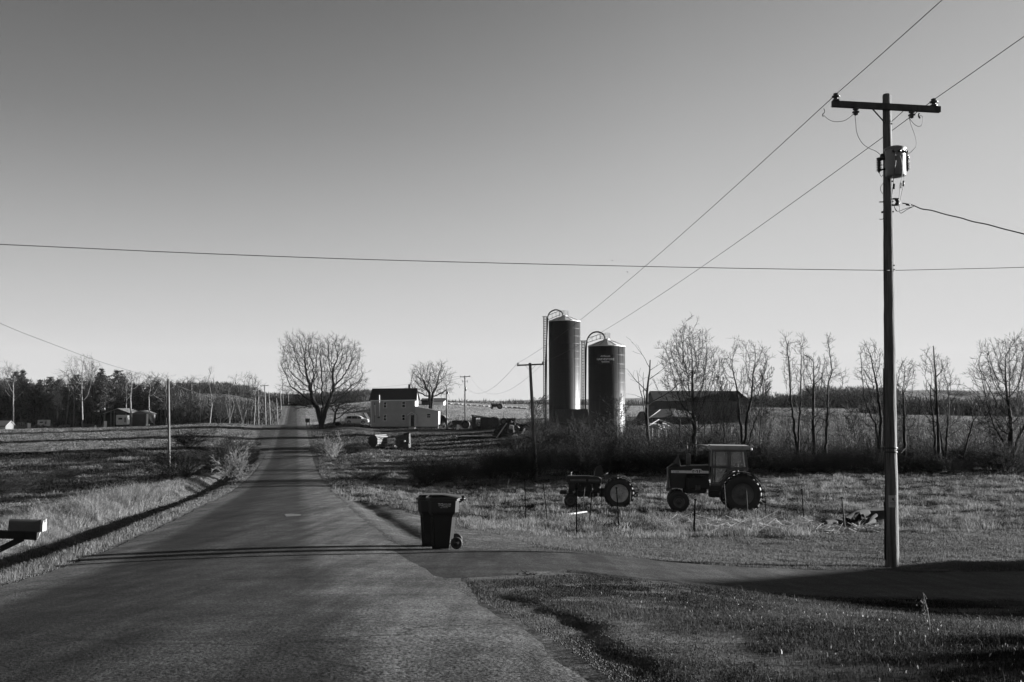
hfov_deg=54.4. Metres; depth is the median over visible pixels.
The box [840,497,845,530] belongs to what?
garden stake
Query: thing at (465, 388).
utility pole
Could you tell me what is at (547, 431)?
shrub
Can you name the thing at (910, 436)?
shrub
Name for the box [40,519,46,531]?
door
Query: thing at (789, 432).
shrub
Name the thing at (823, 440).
shrub
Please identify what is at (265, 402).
utility pole
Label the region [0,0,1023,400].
sky
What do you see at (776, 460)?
shrub
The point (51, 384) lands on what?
pine tree
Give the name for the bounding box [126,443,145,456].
shrub
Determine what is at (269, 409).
telephone pole
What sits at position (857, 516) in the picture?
root clump
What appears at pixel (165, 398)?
bare tree
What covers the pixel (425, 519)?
wheeled bin
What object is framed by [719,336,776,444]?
bare tree
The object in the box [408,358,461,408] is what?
bare tree
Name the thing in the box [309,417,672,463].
yard grass
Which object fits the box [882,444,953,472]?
shrub
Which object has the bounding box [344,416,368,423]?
parked van
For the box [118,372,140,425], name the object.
bare tree
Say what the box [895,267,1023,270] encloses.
phone cable
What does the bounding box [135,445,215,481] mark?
shrub
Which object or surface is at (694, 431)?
bare tree
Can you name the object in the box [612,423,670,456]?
shrub
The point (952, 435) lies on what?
shrub
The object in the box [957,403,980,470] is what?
dead snag
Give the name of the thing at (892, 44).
power line
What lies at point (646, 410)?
dead tree
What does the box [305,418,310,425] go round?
mailbox
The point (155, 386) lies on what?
pine tree
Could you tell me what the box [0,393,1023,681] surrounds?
ground
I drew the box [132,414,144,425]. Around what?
door
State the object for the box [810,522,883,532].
dead stalks
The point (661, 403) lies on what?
barn
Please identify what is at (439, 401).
barn
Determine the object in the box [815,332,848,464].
bare tree
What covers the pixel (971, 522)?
field grass
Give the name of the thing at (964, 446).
shrub
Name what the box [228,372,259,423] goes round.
bare tree
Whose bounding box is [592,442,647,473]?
shrub
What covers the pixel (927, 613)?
dead weed
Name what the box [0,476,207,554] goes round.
tall grass
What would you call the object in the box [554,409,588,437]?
shed
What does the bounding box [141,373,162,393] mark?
bare tree
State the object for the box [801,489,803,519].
garden stake
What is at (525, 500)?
garden stake
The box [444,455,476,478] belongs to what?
shrub
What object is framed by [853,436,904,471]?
shrub
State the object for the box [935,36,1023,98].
power line
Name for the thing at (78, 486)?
meadow grass
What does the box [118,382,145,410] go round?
pine tree
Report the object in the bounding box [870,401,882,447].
shrub
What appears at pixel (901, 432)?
shrub
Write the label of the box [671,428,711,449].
shrub
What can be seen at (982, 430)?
shrub
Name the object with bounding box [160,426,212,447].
shrub
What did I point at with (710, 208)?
power line
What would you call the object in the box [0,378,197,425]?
woodland
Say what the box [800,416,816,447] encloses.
shrub
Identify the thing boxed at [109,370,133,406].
pine tree
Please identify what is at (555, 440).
shrub
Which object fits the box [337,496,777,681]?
gravel
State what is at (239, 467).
shrub
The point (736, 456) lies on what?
shrub
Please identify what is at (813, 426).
bare tree
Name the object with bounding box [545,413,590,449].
shrub
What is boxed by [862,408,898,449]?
shrub
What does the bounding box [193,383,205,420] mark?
bare tree
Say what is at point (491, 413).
stubble
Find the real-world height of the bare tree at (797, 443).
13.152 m
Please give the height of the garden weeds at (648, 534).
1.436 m
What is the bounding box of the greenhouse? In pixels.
[0,421,15,428]
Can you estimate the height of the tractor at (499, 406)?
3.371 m
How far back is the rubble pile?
145.96 m
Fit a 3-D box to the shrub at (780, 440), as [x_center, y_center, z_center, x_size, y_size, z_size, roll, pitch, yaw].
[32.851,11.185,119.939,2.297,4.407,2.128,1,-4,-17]
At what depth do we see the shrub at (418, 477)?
83.08 m
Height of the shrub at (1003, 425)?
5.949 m
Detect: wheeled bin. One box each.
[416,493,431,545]
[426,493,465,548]
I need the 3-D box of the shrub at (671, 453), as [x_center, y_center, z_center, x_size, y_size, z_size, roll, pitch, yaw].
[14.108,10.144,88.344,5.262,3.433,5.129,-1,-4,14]
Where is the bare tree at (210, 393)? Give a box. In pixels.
[198,366,218,422]
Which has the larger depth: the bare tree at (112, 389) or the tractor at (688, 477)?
the bare tree at (112, 389)
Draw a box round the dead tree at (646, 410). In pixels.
[623,338,693,455]
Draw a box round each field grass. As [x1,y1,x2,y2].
[318,439,1023,536]
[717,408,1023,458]
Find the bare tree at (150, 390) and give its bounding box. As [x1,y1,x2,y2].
[143,373,163,411]
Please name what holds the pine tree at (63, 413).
on the ground at (554, 649)
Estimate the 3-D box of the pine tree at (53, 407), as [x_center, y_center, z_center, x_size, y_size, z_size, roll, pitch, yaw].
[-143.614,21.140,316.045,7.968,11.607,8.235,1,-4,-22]
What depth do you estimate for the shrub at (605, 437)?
119.12 m
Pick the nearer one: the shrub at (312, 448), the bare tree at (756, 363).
the bare tree at (756, 363)
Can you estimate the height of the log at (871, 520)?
0.435 m
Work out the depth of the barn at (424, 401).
433.20 m
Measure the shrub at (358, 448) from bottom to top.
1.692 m
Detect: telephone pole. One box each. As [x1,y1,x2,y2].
[167,379,170,469]
[247,393,247,424]
[268,392,270,424]
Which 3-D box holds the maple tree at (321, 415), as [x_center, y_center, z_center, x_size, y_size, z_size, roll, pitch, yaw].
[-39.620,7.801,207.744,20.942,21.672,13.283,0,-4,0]
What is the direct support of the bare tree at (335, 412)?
on the ground at (554, 649)
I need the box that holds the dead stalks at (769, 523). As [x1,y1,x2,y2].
[690,510,843,530]
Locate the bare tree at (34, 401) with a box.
[23,381,52,425]
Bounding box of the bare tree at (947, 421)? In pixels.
[906,344,973,468]
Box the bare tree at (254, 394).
[240,373,261,424]
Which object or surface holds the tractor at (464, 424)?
on the ground at (554, 649)
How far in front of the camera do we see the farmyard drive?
200.05 m
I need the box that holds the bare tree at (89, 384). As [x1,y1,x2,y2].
[82,361,105,426]
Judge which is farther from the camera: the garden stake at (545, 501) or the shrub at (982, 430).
the shrub at (982, 430)
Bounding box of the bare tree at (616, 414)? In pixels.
[590,394,641,447]
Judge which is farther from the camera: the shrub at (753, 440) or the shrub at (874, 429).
the shrub at (753, 440)
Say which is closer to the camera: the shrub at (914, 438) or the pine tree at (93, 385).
the shrub at (914, 438)
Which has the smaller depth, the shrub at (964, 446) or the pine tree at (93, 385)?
the shrub at (964, 446)
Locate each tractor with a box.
[451,416,469,428]
[490,404,502,408]
[500,411,515,423]
[560,465,637,506]
[666,442,764,511]
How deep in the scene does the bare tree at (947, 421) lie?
90.66 m
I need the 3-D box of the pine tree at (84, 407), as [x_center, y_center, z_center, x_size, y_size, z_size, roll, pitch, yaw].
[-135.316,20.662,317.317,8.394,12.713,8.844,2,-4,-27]
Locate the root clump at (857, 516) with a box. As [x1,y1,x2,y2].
[843,512,880,526]
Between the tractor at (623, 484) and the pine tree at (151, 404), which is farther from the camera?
the pine tree at (151, 404)
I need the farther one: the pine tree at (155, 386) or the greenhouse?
the pine tree at (155, 386)
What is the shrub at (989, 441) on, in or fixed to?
on the ground at (554, 649)
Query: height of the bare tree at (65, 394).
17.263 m
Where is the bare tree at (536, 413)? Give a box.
[524,394,554,447]
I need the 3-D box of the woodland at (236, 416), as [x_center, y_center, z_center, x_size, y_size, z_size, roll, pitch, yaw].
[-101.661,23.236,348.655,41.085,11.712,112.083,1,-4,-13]
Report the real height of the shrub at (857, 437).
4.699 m
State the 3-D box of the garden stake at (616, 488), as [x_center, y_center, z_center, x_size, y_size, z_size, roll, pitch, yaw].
[3.553,5.724,33.480,0.135,1.615,0.050,0,-4,0]
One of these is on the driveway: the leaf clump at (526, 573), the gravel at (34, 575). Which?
the leaf clump at (526, 573)
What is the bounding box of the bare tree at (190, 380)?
[180,375,208,394]
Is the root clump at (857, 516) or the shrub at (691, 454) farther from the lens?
the shrub at (691, 454)
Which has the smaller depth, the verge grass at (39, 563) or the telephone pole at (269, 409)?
the verge grass at (39, 563)
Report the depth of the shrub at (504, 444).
117.48 m
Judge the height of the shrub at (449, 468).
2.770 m
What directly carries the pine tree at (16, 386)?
on the ground at (554, 649)
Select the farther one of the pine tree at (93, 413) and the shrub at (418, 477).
the pine tree at (93, 413)
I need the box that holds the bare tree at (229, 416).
[220,379,237,422]
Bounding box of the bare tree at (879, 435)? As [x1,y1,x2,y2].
[854,337,900,465]
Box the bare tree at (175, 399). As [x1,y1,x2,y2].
[151,387,184,424]
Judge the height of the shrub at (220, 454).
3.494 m
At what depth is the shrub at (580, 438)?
111.58 m
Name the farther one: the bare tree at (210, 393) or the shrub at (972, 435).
the bare tree at (210, 393)
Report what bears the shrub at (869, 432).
on the ground at (554, 649)
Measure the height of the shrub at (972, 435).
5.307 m
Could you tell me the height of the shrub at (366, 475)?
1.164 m
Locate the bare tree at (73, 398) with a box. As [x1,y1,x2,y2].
[67,379,78,426]
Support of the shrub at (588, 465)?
on the ground at (554, 649)
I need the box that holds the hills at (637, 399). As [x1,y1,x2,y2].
[276,394,777,403]
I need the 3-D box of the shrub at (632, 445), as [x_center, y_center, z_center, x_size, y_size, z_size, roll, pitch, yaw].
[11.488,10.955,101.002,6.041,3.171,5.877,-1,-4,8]
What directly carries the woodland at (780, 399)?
on the ground at (554, 649)
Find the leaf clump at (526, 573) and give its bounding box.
[516,570,539,574]
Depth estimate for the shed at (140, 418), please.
299.09 m
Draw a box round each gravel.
[0,496,221,586]
[336,495,576,552]
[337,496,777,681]
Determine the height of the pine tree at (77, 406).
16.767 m
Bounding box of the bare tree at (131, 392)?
[119,370,141,424]
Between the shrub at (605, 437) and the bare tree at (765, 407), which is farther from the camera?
the shrub at (605, 437)
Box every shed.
[103,408,136,426]
[131,410,156,425]
[471,414,490,427]
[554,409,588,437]
[632,408,732,437]
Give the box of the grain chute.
[496,423,508,438]
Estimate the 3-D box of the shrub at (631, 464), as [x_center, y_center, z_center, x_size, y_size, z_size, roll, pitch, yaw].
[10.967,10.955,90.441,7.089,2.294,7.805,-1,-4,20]
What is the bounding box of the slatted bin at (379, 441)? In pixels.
[368,435,388,447]
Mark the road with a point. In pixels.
(248, 580)
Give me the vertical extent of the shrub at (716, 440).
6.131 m
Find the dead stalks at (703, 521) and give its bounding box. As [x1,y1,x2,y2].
[653,513,770,527]
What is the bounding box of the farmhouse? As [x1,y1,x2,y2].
[369,384,439,428]
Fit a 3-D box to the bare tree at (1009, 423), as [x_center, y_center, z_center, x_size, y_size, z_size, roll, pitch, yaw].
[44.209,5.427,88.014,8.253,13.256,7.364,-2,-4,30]
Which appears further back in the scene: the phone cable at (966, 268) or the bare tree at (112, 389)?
the bare tree at (112, 389)
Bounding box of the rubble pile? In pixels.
[643,419,674,429]
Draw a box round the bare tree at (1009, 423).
[962,329,1023,472]
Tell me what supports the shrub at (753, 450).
on the ground at (554, 649)
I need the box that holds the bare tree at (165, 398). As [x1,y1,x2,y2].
[156,374,174,424]
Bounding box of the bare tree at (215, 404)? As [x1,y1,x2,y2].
[210,390,233,422]
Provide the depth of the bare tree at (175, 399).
309.85 m
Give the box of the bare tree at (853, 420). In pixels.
[836,395,866,464]
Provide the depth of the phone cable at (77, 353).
87.55 m
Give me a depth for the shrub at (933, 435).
93.40 m
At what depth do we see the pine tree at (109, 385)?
316.85 m
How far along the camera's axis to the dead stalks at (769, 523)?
33.91 m
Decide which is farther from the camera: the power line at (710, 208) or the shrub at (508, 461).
the shrub at (508, 461)
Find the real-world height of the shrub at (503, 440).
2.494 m
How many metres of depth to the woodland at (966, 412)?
283.86 m
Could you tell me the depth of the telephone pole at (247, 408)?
225.40 m
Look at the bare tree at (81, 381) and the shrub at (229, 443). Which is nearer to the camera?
the shrub at (229, 443)
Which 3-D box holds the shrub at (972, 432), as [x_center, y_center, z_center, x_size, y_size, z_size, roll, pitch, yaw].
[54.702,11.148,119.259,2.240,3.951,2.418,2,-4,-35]
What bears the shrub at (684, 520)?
on the ground at (554, 649)
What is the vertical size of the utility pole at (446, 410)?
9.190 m
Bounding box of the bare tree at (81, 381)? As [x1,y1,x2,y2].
[61,354,102,427]
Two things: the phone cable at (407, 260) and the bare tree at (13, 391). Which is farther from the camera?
the bare tree at (13, 391)
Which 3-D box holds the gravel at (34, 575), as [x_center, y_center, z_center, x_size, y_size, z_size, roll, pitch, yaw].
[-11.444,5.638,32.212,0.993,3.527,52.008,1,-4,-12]
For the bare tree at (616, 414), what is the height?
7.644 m
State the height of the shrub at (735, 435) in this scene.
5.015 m
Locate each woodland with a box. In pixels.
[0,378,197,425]
[170,393,281,424]
[172,380,371,405]
[447,398,645,405]
[747,393,805,406]
[794,384,905,407]
[856,396,1023,416]
[932,395,1023,403]
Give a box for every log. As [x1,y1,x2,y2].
[820,510,870,526]
[845,513,877,527]
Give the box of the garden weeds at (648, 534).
[469,508,865,538]
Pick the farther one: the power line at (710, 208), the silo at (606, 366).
the silo at (606, 366)
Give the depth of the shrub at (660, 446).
110.91 m
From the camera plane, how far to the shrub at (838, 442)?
100.96 m
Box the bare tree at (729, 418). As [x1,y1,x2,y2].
[711,376,736,443]
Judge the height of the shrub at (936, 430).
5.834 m
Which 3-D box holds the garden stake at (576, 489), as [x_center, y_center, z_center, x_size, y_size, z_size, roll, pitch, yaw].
[2.008,5.369,30.927,0.067,1.602,0.050,0,-4,0]
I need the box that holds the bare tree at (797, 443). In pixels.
[778,331,816,467]
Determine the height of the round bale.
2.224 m
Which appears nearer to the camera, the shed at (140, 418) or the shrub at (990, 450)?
the shrub at (990, 450)
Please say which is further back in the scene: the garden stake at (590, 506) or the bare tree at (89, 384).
the bare tree at (89, 384)
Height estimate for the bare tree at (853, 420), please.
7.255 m
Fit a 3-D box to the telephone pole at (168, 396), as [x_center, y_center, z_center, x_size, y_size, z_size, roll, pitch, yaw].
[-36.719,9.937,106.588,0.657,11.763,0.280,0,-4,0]
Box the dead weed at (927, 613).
[916,592,930,629]
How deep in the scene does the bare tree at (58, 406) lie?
301.21 m
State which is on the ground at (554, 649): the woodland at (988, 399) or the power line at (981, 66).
the woodland at (988, 399)
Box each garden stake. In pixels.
[524,479,525,518]
[542,484,546,518]
[575,488,577,531]
[589,492,592,522]
[615,487,618,529]
[693,499,696,530]
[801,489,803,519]
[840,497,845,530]
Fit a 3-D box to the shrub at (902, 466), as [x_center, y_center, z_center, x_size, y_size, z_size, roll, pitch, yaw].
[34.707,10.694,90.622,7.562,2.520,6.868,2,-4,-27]
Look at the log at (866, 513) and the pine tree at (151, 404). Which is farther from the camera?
the pine tree at (151, 404)
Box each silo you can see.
[542,309,580,427]
[581,331,625,435]
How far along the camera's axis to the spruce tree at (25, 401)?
311.15 m
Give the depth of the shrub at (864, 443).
92.67 m
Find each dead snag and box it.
[923,385,941,460]
[927,346,945,463]
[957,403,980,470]
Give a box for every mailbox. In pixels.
[0,519,46,552]
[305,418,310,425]
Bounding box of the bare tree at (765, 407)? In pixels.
[741,360,776,444]
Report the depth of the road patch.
35.00 m
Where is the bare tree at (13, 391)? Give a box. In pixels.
[0,358,28,422]
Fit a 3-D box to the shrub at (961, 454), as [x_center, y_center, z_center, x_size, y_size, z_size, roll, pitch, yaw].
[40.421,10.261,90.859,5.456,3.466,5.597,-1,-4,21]
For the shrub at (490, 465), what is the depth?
89.04 m
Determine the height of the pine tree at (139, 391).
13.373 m
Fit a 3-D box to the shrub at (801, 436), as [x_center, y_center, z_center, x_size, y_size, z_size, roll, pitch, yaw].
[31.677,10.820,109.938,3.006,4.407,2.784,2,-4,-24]
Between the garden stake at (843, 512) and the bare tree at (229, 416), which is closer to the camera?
the garden stake at (843, 512)
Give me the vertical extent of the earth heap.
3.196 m
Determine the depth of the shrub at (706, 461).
87.33 m
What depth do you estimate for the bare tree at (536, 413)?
111.52 m
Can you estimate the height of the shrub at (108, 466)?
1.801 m
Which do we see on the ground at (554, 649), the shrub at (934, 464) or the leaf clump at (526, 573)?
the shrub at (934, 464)
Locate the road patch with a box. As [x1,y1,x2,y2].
[285,514,300,516]
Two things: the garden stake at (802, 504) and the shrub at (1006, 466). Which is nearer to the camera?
the garden stake at (802, 504)
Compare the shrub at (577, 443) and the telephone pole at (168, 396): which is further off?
the telephone pole at (168, 396)
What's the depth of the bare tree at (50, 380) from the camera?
312.23 m
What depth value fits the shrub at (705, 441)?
119.07 m
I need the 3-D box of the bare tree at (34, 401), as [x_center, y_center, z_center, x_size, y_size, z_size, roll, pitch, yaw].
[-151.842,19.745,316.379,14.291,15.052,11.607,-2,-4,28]
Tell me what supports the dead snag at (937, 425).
on the ground at (554, 649)
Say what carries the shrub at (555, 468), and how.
on the ground at (554, 649)
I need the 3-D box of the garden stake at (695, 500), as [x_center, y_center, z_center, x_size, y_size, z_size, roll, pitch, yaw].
[5.768,5.616,31.420,0.130,1.255,0.060,0,-4,0]
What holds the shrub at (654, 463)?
on the ground at (554, 649)
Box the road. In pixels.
[0,406,588,681]
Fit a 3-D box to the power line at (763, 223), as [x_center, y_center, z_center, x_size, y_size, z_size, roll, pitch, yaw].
[6.203,-1.813,54.938,0.015,3.335,65.222,0,-4,-6]
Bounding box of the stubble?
[304,401,1023,424]
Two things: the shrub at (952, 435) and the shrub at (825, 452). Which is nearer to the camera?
the shrub at (825, 452)
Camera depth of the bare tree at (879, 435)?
89.83 m
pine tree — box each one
[0,372,31,423]
[27,379,53,419]
[40,376,59,414]
[45,379,63,401]
[46,392,66,424]
[50,386,77,424]
[59,374,89,425]
[74,387,93,425]
[83,387,106,425]
[88,372,113,425]
[89,374,122,412]
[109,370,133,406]
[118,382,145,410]
[128,385,150,410]
[136,386,161,414]
[153,380,162,416]
[155,380,182,415]
[173,385,187,422]
[175,383,193,420]
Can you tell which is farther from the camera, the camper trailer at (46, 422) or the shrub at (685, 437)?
the camper trailer at (46, 422)
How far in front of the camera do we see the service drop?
21.26 m
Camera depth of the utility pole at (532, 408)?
86.68 m
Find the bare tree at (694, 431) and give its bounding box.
[651,312,731,464]
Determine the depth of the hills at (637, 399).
3481.07 m
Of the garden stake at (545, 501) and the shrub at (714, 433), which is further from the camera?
the shrub at (714, 433)
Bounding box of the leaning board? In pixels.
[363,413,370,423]
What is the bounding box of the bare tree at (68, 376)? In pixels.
[54,368,86,390]
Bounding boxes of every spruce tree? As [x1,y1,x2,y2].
[9,370,31,425]
[89,368,112,426]
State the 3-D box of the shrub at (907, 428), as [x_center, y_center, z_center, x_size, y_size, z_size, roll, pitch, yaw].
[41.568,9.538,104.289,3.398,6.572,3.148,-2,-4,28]
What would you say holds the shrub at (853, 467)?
on the ground at (554, 649)
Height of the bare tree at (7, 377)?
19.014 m
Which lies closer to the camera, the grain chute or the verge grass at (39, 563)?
the verge grass at (39, 563)
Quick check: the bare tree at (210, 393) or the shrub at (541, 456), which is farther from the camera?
the bare tree at (210, 393)
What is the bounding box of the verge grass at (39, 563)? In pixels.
[0,463,258,583]
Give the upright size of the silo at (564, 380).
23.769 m
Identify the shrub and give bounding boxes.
[0,469,43,495]
[20,467,89,482]
[98,460,117,470]
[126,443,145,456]
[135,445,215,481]
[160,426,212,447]
[176,441,242,472]
[196,428,264,461]
[209,445,251,479]
[301,443,327,452]
[316,432,345,456]
[336,442,370,453]
[346,468,390,479]
[393,452,465,485]
[423,455,478,481]
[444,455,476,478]
[464,444,511,469]
[472,444,515,479]
[487,444,532,477]
[490,431,519,444]
[498,427,528,453]
[504,422,551,453]
[505,430,549,480]
[511,438,564,474]
[518,422,571,442]
[519,414,571,450]
[538,438,579,476]
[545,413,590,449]
[549,436,594,472]
[553,443,629,475]
[557,409,609,453]
[571,415,619,450]
[574,427,632,473]
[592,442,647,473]
[603,412,659,449]
[608,433,651,458]
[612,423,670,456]
[613,450,664,472]
[619,445,720,474]
[624,449,654,470]
[634,427,691,452]
[640,436,700,471]
[657,416,702,452]
[668,446,708,464]
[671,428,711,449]
[675,443,743,471]
[679,517,690,523]
[690,426,735,450]
[697,441,770,472]
[706,406,738,452]
[711,411,734,443]
[720,416,744,444]
[732,439,771,466]
[743,402,760,447]
[747,441,783,469]
[748,444,814,473]
[755,450,862,473]
[759,405,784,449]
[764,434,822,467]
[765,422,788,449]
[774,417,791,448]
[778,414,810,451]
[787,420,811,451]
[794,439,860,467]
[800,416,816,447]
[809,441,851,455]
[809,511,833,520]
[815,414,832,446]
[818,444,907,467]
[824,441,868,470]
[827,425,842,447]
[828,408,848,446]
[841,420,867,458]
[850,435,872,465]
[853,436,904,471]
[860,415,878,447]
[861,447,923,469]
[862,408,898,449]
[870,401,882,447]
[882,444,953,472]
[897,403,920,450]
[897,413,913,445]
[898,416,926,459]
[898,421,928,450]
[900,432,958,469]
[909,452,982,474]
[916,418,948,464]
[921,410,953,453]
[923,434,981,469]
[932,450,1021,471]
[939,410,960,450]
[948,442,987,453]
[953,433,1023,471]
[955,413,987,452]
[962,418,981,446]
[963,435,1023,474]
[968,410,993,447]
[985,405,1007,450]
[991,405,1018,446]
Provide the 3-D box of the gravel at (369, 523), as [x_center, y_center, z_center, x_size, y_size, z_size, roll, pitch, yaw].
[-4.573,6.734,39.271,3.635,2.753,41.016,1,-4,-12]
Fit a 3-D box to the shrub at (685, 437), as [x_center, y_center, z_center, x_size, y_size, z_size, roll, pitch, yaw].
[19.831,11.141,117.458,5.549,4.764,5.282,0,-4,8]
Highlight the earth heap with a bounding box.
[492,419,527,437]
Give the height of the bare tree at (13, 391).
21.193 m
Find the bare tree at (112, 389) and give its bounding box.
[78,373,130,420]
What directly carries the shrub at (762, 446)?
on the ground at (554, 649)
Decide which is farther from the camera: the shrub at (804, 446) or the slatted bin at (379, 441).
the slatted bin at (379, 441)
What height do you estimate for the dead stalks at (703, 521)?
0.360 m
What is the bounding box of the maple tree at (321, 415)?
[274,330,368,428]
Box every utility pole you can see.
[260,385,268,424]
[446,388,448,428]
[460,376,469,419]
[517,361,543,480]
[822,93,940,566]
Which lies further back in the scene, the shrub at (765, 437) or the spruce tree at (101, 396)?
the spruce tree at (101, 396)
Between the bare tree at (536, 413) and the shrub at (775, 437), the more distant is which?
the bare tree at (536, 413)
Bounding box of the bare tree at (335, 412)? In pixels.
[324,392,359,425]
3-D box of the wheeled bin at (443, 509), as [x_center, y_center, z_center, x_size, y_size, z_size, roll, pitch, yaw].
[-1.383,3.752,20.807,0.825,1.109,0.662,0,-4,-3]
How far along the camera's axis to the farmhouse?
209.48 m
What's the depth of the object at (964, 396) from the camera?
2144.88 m
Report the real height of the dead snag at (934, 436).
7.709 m
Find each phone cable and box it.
[0,244,889,270]
[0,323,164,380]
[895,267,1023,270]
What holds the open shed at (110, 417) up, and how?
on the ground at (554, 649)
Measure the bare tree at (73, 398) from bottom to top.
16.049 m
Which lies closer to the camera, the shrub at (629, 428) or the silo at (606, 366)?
the shrub at (629, 428)
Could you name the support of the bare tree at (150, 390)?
on the ground at (554, 649)
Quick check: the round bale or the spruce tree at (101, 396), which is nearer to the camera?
the round bale
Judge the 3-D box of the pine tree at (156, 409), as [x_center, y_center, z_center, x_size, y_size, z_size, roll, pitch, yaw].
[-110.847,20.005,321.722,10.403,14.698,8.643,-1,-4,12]
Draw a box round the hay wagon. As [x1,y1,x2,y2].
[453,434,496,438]
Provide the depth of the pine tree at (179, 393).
329.41 m
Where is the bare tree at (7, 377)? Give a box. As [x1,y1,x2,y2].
[0,368,16,387]
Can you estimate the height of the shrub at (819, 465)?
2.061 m
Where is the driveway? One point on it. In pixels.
(962, 586)
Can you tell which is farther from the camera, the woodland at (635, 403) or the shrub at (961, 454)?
the woodland at (635, 403)
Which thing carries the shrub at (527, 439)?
on the ground at (554, 649)
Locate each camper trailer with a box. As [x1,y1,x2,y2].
[38,420,52,427]
[116,415,131,426]
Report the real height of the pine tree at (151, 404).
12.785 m
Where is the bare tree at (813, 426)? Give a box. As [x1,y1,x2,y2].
[797,353,831,460]
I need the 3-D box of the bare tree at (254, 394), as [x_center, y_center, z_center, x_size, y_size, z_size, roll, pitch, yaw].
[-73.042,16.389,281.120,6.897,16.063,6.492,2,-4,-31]
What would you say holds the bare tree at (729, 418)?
on the ground at (554, 649)
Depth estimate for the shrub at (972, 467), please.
89.99 m
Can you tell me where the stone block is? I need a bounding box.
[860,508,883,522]
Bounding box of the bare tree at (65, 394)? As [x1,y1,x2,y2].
[51,372,88,425]
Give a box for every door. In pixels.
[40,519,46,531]
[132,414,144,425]
[410,415,413,425]
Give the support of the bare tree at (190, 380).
on the ground at (554, 649)
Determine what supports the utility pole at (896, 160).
on the ground at (554, 649)
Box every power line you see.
[520,98,831,361]
[550,103,928,359]
[838,0,941,92]
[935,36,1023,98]
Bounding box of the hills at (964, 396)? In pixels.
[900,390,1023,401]
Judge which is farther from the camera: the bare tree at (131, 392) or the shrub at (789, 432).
the bare tree at (131, 392)
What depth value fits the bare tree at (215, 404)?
291.05 m
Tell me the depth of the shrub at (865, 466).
92.11 m
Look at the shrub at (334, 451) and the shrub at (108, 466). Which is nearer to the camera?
the shrub at (108, 466)
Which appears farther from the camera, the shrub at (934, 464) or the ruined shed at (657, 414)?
the ruined shed at (657, 414)
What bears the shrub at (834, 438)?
on the ground at (554, 649)
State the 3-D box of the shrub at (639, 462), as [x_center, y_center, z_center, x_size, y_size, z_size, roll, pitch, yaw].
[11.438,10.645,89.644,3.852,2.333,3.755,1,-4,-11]
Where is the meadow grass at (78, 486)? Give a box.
[0,423,249,517]
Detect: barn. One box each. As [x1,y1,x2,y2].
[420,398,428,404]
[433,398,445,404]
[648,391,747,423]
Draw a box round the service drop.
[902,203,1023,234]
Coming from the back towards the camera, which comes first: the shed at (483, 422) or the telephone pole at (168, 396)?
the shed at (483, 422)
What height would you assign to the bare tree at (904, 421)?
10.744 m
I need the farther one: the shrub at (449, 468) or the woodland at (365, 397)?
the woodland at (365, 397)
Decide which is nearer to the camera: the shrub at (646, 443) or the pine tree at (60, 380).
the shrub at (646, 443)
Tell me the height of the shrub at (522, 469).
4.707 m
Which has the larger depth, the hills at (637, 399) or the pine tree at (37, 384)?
the hills at (637, 399)
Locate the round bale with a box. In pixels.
[488,417,499,426]
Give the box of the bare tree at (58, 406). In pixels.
[50,387,67,427]
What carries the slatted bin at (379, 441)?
on the ground at (554, 649)
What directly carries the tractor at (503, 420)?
on the ground at (554, 649)
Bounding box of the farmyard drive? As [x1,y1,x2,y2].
[276,427,495,432]
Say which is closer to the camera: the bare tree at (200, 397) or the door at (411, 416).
the door at (411, 416)
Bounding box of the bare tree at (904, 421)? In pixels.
[879,356,922,468]
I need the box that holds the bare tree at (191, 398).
[182,376,201,423]
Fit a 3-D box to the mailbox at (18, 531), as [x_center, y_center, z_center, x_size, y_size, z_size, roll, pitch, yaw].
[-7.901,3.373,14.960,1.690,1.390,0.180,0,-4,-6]
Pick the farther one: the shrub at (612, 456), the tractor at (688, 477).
the shrub at (612, 456)
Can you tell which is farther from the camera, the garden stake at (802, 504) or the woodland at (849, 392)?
the woodland at (849, 392)
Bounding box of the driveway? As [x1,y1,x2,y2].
[394,549,1023,601]
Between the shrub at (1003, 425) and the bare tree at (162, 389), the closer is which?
the shrub at (1003, 425)
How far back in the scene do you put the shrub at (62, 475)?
99.11 m
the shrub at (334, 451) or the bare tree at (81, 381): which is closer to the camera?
the shrub at (334, 451)
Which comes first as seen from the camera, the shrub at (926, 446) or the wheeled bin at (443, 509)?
the wheeled bin at (443, 509)
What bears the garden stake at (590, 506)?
on the ground at (554, 649)
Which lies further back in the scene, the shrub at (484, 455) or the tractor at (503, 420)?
the tractor at (503, 420)
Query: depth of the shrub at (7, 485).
81.05 m
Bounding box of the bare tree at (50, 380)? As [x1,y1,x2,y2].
[45,378,75,425]
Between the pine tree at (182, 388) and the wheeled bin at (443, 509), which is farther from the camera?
the pine tree at (182, 388)
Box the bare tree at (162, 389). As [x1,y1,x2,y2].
[137,369,190,421]

